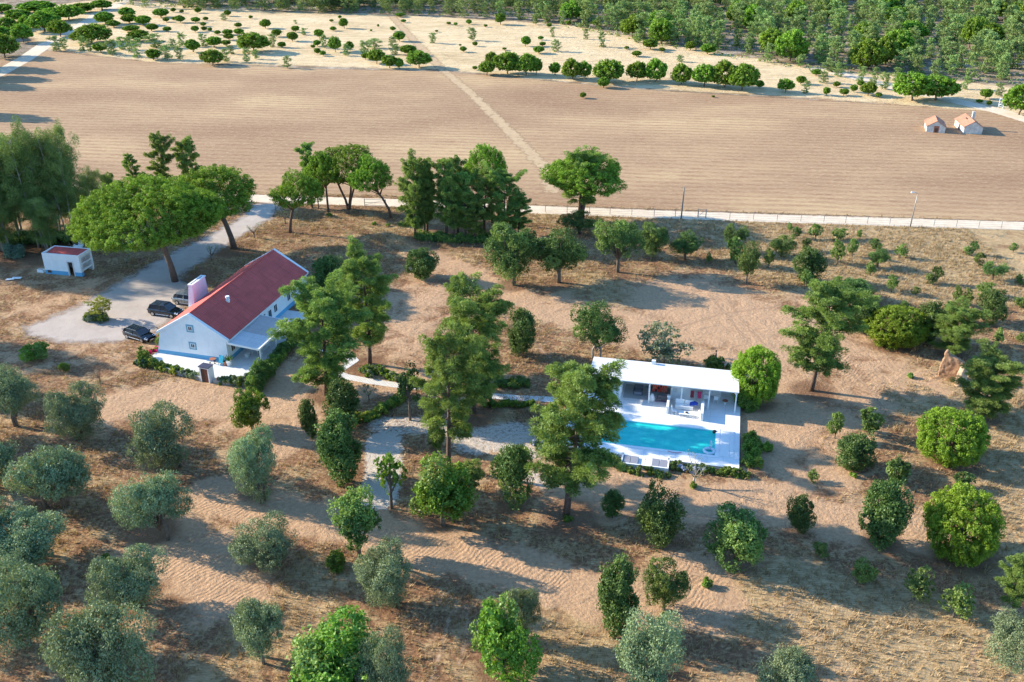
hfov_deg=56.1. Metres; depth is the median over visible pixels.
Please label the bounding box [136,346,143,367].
cypress
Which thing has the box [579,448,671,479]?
hedge
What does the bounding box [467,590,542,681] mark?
oak tree
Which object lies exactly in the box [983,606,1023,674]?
olive tree
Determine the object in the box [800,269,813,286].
oak bush
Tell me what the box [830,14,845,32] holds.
pine tree
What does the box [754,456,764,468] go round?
shrub
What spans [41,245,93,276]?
shed
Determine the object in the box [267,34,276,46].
pine tree
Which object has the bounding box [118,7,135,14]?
round pine
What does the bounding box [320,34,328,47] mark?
pine tree
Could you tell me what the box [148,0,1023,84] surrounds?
heath scrub
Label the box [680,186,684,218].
utility pole
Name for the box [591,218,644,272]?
cork oak
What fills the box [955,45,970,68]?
pine tree
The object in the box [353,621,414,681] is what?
olive tree
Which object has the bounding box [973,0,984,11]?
pine tree
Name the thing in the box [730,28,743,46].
pine tree
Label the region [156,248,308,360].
farmhouse
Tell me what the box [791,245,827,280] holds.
oak bush
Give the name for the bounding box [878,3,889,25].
pine tree
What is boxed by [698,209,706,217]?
field gate
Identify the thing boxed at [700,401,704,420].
terrace wall
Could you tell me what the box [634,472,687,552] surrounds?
oak tree
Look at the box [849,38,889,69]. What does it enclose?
umbrella pine
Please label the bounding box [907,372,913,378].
weed clump
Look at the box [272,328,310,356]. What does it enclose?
hedge
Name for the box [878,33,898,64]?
umbrella pine
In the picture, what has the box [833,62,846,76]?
pine tree
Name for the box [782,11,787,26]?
pine tree
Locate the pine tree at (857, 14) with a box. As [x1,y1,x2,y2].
[855,10,862,23]
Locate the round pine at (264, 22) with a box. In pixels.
[259,19,270,27]
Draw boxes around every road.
[0,0,128,76]
[0,181,1023,229]
[807,67,1023,121]
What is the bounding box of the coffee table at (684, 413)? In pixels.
[679,411,691,416]
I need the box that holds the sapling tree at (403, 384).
[397,360,420,420]
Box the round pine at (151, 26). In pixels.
[145,23,158,30]
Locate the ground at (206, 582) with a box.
[0,0,1023,681]
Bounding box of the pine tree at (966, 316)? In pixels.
[928,296,992,354]
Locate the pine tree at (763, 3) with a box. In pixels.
[756,0,769,10]
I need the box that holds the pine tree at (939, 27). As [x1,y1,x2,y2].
[933,24,944,41]
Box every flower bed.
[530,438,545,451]
[670,459,705,473]
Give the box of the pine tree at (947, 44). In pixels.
[938,41,956,60]
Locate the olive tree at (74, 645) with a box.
[38,596,158,681]
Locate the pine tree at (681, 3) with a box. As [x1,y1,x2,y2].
[676,0,689,18]
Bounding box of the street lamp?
[909,192,917,226]
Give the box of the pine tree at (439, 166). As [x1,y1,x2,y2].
[430,157,455,233]
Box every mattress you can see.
[623,455,638,463]
[651,459,667,466]
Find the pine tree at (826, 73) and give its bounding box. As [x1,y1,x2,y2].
[818,70,828,82]
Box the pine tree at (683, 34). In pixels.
[682,19,692,36]
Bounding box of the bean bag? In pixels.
[649,393,655,401]
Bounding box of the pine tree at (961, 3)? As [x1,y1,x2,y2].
[956,0,972,19]
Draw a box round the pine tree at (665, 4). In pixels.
[659,1,673,14]
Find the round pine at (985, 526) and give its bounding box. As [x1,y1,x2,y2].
[920,481,1006,567]
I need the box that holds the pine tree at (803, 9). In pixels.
[791,5,807,27]
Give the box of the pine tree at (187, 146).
[169,135,205,178]
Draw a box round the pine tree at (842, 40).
[838,36,847,52]
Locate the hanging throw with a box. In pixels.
[652,384,666,392]
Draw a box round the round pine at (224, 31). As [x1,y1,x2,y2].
[221,29,232,33]
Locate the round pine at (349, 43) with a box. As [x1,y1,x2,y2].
[345,41,353,48]
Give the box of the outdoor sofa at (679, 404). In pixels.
[675,398,693,409]
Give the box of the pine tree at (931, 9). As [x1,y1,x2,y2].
[924,6,935,26]
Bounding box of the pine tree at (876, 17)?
[871,16,882,34]
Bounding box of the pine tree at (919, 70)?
[910,54,925,72]
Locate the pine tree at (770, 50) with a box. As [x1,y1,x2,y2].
[764,42,773,61]
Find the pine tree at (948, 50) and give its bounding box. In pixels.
[941,47,958,69]
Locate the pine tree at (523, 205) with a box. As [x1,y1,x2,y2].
[505,192,532,231]
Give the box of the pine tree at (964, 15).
[957,12,967,35]
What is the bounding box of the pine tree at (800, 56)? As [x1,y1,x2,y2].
[795,54,807,65]
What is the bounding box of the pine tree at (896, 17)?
[881,11,905,33]
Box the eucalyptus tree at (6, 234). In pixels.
[0,188,20,243]
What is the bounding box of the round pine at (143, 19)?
[133,15,151,24]
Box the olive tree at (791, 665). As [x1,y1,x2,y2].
[753,642,822,681]
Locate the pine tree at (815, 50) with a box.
[811,38,820,55]
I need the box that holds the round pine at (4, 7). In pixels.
[0,4,13,11]
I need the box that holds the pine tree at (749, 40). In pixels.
[744,38,754,53]
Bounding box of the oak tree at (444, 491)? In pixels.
[408,451,480,526]
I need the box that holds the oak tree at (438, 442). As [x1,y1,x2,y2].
[427,426,444,449]
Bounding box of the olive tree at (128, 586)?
[84,543,171,610]
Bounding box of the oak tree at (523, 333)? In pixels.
[507,307,537,356]
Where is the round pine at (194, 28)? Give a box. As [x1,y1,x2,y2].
[190,26,198,30]
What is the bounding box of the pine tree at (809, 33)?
[805,31,814,44]
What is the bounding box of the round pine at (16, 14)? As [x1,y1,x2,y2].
[3,9,30,19]
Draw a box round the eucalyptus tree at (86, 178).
[77,165,103,196]
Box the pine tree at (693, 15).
[685,12,701,40]
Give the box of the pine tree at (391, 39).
[388,36,397,49]
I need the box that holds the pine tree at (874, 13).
[870,8,883,27]
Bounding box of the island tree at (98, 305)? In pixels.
[82,295,112,317]
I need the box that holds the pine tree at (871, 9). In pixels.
[864,6,876,20]
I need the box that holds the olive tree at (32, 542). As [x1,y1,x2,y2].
[0,500,71,571]
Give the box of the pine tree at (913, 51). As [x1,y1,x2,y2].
[905,44,922,70]
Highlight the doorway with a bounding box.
[933,126,939,132]
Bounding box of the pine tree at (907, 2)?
[902,0,915,10]
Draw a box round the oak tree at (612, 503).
[600,487,625,517]
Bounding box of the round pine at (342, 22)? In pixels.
[338,18,347,27]
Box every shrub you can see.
[82,310,108,323]
[133,358,148,367]
[179,367,199,378]
[206,244,217,260]
[247,223,258,237]
[358,364,420,386]
[482,398,534,408]
[494,375,530,388]
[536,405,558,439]
[556,209,603,233]
[703,354,730,369]
[733,392,759,412]
[740,430,762,467]
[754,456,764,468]
[760,441,773,451]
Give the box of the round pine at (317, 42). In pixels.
[313,40,320,45]
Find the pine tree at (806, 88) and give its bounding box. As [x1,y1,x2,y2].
[800,80,810,92]
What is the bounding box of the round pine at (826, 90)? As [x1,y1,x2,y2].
[823,87,830,95]
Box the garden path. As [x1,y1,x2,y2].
[298,339,555,401]
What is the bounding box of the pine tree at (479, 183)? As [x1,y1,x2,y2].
[465,160,507,233]
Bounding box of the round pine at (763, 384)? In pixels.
[730,344,781,405]
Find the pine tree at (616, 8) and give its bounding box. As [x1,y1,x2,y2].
[608,4,621,30]
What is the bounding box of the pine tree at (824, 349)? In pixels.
[777,275,882,391]
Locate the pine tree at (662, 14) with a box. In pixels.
[655,11,668,34]
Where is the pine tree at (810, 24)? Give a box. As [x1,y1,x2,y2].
[806,15,815,32]
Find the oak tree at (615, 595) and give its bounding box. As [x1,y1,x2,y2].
[596,549,640,638]
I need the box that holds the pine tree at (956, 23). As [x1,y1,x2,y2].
[948,22,957,34]
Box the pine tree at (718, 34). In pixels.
[713,28,724,49]
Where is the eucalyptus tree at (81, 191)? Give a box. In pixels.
[57,152,96,218]
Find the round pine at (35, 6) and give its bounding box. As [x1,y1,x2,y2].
[14,0,55,11]
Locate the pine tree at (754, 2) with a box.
[748,0,759,18]
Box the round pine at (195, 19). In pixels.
[190,17,199,22]
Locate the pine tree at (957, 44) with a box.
[948,41,960,59]
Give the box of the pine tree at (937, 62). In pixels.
[929,58,942,75]
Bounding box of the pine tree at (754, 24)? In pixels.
[747,21,759,37]
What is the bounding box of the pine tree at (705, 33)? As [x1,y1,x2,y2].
[701,30,711,43]
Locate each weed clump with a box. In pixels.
[101,553,109,559]
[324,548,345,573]
[563,514,573,521]
[689,481,697,488]
[702,576,713,587]
[849,471,857,478]
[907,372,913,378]
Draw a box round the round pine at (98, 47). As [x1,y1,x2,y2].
[91,42,106,52]
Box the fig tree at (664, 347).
[637,320,695,364]
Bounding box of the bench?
[261,343,270,353]
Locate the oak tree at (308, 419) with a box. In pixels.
[296,397,318,437]
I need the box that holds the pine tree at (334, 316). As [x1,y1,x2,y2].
[266,269,373,395]
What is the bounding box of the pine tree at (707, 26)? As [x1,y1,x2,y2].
[702,24,711,42]
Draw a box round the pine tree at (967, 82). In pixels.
[961,75,973,88]
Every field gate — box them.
[364,199,385,205]
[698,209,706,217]
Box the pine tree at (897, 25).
[892,21,906,40]
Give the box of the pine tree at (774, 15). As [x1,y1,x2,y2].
[767,13,776,26]
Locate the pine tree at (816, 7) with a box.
[809,4,822,22]
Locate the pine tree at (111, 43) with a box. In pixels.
[99,39,116,54]
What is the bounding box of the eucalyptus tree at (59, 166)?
[23,124,83,230]
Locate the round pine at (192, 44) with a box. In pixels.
[183,39,200,51]
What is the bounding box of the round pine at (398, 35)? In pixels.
[392,31,405,40]
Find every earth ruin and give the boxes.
[938,349,964,379]
[954,366,967,386]
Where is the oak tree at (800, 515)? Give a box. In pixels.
[786,493,817,533]
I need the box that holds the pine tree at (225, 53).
[221,48,229,61]
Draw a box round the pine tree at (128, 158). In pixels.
[121,153,140,182]
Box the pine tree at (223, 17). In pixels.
[220,13,227,19]
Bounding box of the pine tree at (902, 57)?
[894,49,907,71]
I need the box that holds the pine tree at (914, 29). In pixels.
[910,25,918,42]
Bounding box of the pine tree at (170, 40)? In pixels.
[168,38,177,47]
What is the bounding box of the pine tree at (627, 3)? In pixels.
[617,0,633,19]
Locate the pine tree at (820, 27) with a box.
[812,25,830,48]
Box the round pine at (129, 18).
[120,14,136,22]
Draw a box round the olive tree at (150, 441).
[124,399,197,472]
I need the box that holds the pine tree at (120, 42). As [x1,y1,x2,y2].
[115,37,127,49]
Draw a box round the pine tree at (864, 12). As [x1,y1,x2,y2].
[856,8,868,22]
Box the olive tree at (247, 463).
[225,422,277,504]
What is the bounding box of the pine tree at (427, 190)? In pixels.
[416,171,435,232]
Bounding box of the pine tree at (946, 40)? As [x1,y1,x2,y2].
[938,36,952,52]
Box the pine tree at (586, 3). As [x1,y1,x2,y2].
[577,0,593,27]
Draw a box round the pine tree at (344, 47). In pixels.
[342,43,351,55]
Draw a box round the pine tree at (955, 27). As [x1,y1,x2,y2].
[946,13,965,41]
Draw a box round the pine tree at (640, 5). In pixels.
[632,1,651,19]
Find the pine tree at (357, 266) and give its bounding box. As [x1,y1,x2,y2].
[334,235,398,364]
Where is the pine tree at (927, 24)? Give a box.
[925,18,934,28]
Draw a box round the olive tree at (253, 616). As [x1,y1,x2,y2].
[228,597,284,664]
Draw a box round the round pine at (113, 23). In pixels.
[105,20,120,26]
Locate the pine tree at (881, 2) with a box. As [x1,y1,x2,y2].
[874,0,890,20]
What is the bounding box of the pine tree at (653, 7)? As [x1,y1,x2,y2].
[647,0,658,13]
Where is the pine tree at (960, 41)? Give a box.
[957,37,965,49]
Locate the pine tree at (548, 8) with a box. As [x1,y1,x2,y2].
[542,4,553,21]
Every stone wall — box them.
[152,364,200,379]
[213,379,244,385]
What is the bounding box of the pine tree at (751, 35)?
[746,33,756,47]
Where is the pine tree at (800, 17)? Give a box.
[788,14,805,31]
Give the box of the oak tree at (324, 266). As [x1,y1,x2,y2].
[310,253,344,288]
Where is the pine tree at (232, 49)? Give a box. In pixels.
[226,45,235,53]
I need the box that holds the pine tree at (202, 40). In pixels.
[197,33,207,46]
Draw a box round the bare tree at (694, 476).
[684,449,708,482]
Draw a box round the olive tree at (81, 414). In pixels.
[41,380,106,441]
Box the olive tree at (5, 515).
[0,496,17,549]
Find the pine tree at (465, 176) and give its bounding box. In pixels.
[449,171,478,236]
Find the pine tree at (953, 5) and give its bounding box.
[936,0,960,26]
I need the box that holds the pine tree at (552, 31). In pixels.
[549,27,554,36]
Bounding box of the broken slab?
[6,277,21,279]
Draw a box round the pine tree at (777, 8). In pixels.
[772,4,784,29]
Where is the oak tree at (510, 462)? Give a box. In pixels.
[489,442,533,510]
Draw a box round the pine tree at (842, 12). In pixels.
[829,5,848,34]
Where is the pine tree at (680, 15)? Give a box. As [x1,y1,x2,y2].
[668,9,685,37]
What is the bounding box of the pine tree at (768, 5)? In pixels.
[763,0,771,10]
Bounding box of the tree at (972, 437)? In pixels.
[916,406,990,468]
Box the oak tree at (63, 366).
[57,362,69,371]
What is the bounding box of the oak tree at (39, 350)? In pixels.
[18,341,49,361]
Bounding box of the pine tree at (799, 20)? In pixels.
[787,17,808,31]
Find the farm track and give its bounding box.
[375,0,559,192]
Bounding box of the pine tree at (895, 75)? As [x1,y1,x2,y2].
[892,67,902,80]
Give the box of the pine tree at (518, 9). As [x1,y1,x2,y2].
[512,1,524,19]
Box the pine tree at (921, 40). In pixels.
[916,37,927,58]
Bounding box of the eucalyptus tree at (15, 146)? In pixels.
[0,114,60,247]
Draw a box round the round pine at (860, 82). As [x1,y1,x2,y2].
[857,80,864,85]
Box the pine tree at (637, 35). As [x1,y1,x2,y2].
[631,29,642,41]
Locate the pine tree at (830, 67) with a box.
[821,60,836,71]
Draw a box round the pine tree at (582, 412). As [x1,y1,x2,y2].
[523,358,628,516]
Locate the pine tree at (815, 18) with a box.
[811,10,829,37]
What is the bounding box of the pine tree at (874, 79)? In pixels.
[869,67,880,82]
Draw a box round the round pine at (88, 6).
[72,2,95,10]
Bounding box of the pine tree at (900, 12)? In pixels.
[893,8,907,22]
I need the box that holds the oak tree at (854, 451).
[832,431,879,470]
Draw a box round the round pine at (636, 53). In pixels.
[631,51,641,56]
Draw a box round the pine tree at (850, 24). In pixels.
[847,14,857,30]
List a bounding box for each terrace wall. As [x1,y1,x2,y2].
[666,395,670,413]
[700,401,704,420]
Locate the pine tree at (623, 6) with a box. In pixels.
[613,1,627,25]
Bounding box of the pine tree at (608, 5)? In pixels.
[603,2,615,25]
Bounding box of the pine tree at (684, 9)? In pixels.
[675,6,687,27]
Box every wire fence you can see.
[545,205,697,217]
[706,211,1023,228]
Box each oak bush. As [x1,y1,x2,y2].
[706,252,712,263]
[723,223,749,243]
[727,236,746,262]
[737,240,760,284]
[764,247,774,267]
[768,235,797,256]
[787,222,793,230]
[791,226,801,236]
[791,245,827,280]
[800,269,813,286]
[801,238,811,249]
[808,223,823,238]
[830,228,848,240]
[830,239,846,263]
[839,277,876,296]
[846,238,858,256]
[848,296,879,331]
[857,229,862,236]
[865,260,876,275]
[868,247,890,267]
[869,238,883,248]
[887,274,899,291]
[895,243,908,256]
[899,300,909,306]
[910,286,920,295]
[916,301,945,341]
[925,266,944,283]
[952,284,962,299]
[962,287,974,304]
[964,241,979,254]
[974,252,986,265]
[976,282,995,295]
[976,288,1009,325]
[982,261,1009,279]
[993,327,1003,341]
[1009,243,1018,251]
[1013,297,1023,307]
[1015,273,1023,285]
[1015,333,1023,342]
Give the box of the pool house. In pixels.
[590,357,738,412]
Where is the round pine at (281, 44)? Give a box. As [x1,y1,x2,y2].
[277,42,285,47]
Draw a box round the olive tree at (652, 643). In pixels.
[611,605,686,681]
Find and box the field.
[0,51,1023,220]
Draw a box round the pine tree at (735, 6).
[731,1,744,27]
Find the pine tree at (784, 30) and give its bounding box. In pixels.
[782,25,789,34]
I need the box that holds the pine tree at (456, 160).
[447,154,470,232]
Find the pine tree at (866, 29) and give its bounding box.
[859,19,882,41]
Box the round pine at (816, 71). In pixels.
[811,69,821,74]
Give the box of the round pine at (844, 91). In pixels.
[839,88,848,95]
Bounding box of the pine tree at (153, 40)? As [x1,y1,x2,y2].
[142,33,165,47]
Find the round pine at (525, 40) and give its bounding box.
[521,36,530,45]
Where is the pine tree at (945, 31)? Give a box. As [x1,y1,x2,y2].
[934,27,950,47]
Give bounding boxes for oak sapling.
[808,469,819,483]
[812,541,829,558]
[826,412,844,438]
[851,556,878,584]
[860,406,886,433]
[885,454,911,483]
[903,564,935,601]
[937,581,975,619]
[952,471,977,491]
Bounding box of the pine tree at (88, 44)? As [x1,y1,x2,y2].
[85,38,93,50]
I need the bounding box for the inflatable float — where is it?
[703,440,715,454]
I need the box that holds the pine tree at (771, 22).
[759,15,777,36]
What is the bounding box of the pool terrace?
[566,383,739,471]
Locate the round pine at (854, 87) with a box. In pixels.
[850,84,857,90]
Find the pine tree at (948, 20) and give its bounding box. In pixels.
[942,10,952,28]
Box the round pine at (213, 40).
[205,36,221,47]
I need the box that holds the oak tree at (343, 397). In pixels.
[321,377,360,427]
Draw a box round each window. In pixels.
[185,324,193,332]
[189,342,196,349]
[268,308,271,316]
[272,301,277,314]
[286,292,290,302]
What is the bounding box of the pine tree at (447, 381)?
[407,320,494,465]
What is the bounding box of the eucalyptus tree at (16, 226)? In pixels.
[0,132,28,236]
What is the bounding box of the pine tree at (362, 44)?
[359,40,373,52]
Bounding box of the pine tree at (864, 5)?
[856,0,875,20]
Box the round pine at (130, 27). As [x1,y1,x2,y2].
[121,25,139,30]
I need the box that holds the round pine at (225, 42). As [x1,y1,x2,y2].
[222,40,230,44]
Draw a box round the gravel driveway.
[25,203,275,342]
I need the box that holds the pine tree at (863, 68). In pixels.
[855,66,867,80]
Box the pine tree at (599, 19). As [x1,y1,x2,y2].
[594,15,603,28]
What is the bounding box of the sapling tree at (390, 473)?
[373,451,407,508]
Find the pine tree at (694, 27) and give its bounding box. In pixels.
[691,16,703,40]
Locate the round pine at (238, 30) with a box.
[233,28,243,34]
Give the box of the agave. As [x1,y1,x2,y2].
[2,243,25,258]
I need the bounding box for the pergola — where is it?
[226,315,288,358]
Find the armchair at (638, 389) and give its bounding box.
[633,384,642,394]
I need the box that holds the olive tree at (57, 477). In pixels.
[2,443,93,509]
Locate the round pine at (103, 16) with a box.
[93,11,114,21]
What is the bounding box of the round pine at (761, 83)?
[756,80,764,86]
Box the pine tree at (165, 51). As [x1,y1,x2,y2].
[158,43,173,59]
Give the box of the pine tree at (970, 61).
[964,51,981,79]
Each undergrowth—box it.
[3,218,100,245]
[413,229,512,243]
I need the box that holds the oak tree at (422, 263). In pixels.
[403,246,439,280]
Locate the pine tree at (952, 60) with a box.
[944,54,959,73]
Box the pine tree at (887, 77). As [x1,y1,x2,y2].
[878,71,890,88]
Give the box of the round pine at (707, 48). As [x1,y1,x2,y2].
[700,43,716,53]
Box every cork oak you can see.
[98,172,113,185]
[481,221,543,285]
[529,223,588,282]
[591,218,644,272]
[639,221,669,258]
[640,555,692,610]
[668,229,704,259]
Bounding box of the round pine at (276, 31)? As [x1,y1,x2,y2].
[271,29,281,36]
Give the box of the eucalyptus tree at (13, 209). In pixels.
[0,143,18,251]
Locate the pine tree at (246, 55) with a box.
[242,47,252,61]
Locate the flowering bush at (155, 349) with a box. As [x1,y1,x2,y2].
[148,346,158,353]
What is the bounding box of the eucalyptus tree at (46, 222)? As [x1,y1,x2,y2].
[12,194,70,249]
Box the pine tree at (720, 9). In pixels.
[715,7,722,20]
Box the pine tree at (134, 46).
[128,37,141,57]
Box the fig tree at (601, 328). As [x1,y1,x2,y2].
[569,299,629,358]
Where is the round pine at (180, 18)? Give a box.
[174,15,185,22]
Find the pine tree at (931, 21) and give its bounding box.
[928,19,935,32]
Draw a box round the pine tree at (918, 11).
[911,6,924,23]
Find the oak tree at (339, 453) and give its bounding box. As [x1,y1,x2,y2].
[312,403,362,486]
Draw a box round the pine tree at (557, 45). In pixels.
[550,39,562,51]
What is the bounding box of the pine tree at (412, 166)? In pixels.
[393,148,435,236]
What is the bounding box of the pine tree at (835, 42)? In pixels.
[826,36,845,65]
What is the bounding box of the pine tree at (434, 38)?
[429,32,437,42]
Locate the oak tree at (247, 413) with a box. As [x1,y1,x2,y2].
[228,386,270,430]
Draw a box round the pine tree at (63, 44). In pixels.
[59,37,67,49]
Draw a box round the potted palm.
[221,355,233,365]
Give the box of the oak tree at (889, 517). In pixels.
[858,477,915,550]
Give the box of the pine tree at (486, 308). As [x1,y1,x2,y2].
[441,270,514,413]
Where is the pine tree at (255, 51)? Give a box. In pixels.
[252,48,259,58]
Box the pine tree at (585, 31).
[583,28,589,38]
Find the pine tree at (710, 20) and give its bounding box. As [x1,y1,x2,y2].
[701,15,713,36]
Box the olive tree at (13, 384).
[0,362,42,426]
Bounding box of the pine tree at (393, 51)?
[390,44,400,54]
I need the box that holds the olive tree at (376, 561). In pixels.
[352,534,412,610]
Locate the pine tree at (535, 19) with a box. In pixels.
[531,13,540,24]
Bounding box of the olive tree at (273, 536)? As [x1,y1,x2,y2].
[226,508,299,573]
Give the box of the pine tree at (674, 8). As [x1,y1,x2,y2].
[667,5,681,25]
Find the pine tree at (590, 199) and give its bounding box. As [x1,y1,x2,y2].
[555,145,607,209]
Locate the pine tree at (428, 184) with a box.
[413,158,438,231]
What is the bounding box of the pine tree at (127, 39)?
[122,36,132,51]
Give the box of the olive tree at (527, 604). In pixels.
[502,586,541,633]
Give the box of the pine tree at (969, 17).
[962,14,973,25]
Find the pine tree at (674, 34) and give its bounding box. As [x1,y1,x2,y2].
[668,27,679,44]
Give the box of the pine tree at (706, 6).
[699,1,712,28]
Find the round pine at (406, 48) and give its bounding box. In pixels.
[400,44,416,53]
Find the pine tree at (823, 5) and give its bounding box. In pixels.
[815,0,831,20]
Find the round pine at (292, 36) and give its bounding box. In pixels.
[286,32,297,40]
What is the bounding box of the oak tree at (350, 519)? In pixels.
[326,483,382,556]
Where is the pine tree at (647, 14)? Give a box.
[632,12,650,38]
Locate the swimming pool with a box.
[591,418,719,457]
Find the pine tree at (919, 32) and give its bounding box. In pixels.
[912,30,921,45]
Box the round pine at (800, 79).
[796,76,806,83]
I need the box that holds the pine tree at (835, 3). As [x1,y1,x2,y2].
[826,0,841,25]
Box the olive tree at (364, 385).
[363,384,374,399]
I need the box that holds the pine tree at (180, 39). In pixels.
[176,32,185,45]
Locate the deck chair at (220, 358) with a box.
[218,355,223,365]
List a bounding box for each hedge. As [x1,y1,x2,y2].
[140,349,180,374]
[216,375,245,386]
[244,357,276,392]
[249,352,286,371]
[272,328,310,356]
[354,391,406,425]
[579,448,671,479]
[703,465,750,479]
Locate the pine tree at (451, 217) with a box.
[438,167,464,236]
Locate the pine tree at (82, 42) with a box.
[76,36,84,50]
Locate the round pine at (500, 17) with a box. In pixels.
[495,13,505,24]
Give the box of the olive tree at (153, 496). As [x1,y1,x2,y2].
[107,468,196,540]
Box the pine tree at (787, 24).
[779,16,791,33]
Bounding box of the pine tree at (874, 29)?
[862,26,881,41]
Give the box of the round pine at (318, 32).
[314,29,323,37]
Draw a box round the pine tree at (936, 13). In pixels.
[927,4,940,26]
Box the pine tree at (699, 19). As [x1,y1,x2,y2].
[687,14,708,46]
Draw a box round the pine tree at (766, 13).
[758,10,771,34]
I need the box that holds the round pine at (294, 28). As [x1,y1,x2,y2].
[291,26,299,31]
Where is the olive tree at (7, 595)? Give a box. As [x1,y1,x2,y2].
[0,573,18,628]
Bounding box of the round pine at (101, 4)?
[90,0,112,9]
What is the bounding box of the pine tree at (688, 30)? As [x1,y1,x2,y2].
[683,27,691,43]
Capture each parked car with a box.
[122,323,155,342]
[147,300,183,318]
[171,289,187,304]
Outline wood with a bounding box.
[113,0,1023,17]
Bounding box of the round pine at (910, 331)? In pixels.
[861,304,933,349]
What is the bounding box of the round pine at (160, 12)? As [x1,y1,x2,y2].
[152,8,168,17]
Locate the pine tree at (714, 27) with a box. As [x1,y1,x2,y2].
[709,19,728,44]
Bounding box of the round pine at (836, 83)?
[833,81,840,86]
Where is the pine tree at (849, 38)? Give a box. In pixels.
[844,32,860,54]
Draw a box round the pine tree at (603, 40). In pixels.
[597,31,605,46]
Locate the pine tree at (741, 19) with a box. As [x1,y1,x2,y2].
[733,7,747,30]
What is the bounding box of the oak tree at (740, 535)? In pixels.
[702,500,768,574]
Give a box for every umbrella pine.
[0,16,17,27]
[0,26,10,35]
[0,33,21,56]
[10,23,33,42]
[17,15,27,23]
[23,10,61,31]
[37,7,63,16]
[46,19,73,36]
[53,4,84,19]
[64,173,227,281]
[68,23,112,42]
[173,163,256,249]
[198,49,223,64]
[235,31,270,49]
[267,167,325,232]
[302,150,339,211]
[313,142,374,208]
[327,36,340,51]
[345,152,393,217]
[366,48,385,63]
[405,49,432,67]
[463,143,507,222]
[478,60,494,72]
[485,51,496,61]
[491,51,519,73]
[515,52,539,74]
[534,58,542,74]
[539,150,627,219]
[559,0,581,19]
[560,57,581,78]
[578,60,591,76]
[592,58,624,79]
[619,14,643,35]
[625,60,645,80]
[645,57,667,81]
[646,10,673,27]
[648,17,674,43]
[670,62,691,83]
[691,63,716,86]
[712,59,735,86]
[726,0,747,20]
[728,62,760,90]
[740,4,765,26]
[758,27,782,52]
[774,29,809,60]
[777,78,794,91]
[784,0,809,20]
[816,0,838,19]
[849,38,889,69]
[853,21,880,41]
[859,81,877,95]
[876,0,899,10]
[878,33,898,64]
[881,28,914,61]
[885,5,909,22]
[892,71,939,100]
[898,20,929,38]
[917,73,963,99]
[958,18,983,46]
[968,16,987,33]
[971,22,1005,40]
[995,1,1007,16]
[1002,83,1023,114]
[1008,2,1023,14]
[1014,5,1023,22]
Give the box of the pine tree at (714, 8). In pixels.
[706,1,715,23]
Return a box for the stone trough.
[37,268,45,272]
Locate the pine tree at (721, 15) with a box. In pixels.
[714,11,725,28]
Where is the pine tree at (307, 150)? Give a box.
[293,141,317,207]
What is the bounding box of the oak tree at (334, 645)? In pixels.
[286,604,379,681]
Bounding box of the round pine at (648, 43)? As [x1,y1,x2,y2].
[642,39,657,49]
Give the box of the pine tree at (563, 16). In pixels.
[559,10,566,24]
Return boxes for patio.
[151,310,306,378]
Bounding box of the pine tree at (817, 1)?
[809,0,821,15]
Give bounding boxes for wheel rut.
[428,609,452,681]
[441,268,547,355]
[454,606,469,681]
[677,586,691,610]
[678,306,772,327]
[679,495,737,517]
[690,572,723,605]
[709,295,751,345]
[724,292,764,344]
[847,370,884,408]
[850,491,922,537]
[969,636,996,681]
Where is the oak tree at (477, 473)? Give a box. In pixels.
[462,459,485,487]
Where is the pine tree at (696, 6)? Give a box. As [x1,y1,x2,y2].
[692,3,701,13]
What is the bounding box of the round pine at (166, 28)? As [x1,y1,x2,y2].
[162,26,170,30]
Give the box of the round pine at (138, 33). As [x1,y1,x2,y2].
[126,29,148,39]
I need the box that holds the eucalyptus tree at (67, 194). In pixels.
[24,117,81,244]
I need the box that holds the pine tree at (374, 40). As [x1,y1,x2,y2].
[366,38,382,47]
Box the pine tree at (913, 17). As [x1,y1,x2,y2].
[906,3,921,21]
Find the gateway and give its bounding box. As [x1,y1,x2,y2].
[197,362,214,382]
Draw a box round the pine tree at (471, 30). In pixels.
[466,27,476,39]
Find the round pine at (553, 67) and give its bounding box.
[548,62,560,72]
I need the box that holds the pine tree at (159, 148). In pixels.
[143,130,175,179]
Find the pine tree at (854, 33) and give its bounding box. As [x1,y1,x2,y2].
[846,29,863,62]
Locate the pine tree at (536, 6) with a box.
[530,4,540,17]
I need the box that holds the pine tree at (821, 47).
[815,33,831,61]
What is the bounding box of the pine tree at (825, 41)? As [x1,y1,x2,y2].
[817,39,829,59]
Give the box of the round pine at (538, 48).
[533,46,544,51]
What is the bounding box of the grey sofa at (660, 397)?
[657,394,667,400]
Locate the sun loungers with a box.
[621,451,669,472]
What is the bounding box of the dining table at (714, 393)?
[703,390,720,400]
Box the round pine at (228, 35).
[223,33,233,38]
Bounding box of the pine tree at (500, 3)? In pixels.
[494,0,504,14]
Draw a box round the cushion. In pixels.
[690,401,697,405]
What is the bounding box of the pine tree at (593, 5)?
[580,0,598,21]
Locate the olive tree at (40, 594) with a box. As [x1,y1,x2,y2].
[0,553,65,658]
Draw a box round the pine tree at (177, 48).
[172,45,184,59]
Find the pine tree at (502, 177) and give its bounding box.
[484,168,526,233]
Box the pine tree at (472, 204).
[462,193,489,241]
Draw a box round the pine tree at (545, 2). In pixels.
[537,0,549,17]
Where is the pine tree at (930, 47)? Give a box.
[926,37,936,56]
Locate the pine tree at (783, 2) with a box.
[777,0,792,20]
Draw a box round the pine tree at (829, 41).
[826,37,831,52]
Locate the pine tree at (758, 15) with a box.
[752,6,765,31]
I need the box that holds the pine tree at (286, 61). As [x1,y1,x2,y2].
[281,55,291,67]
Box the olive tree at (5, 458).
[0,439,19,484]

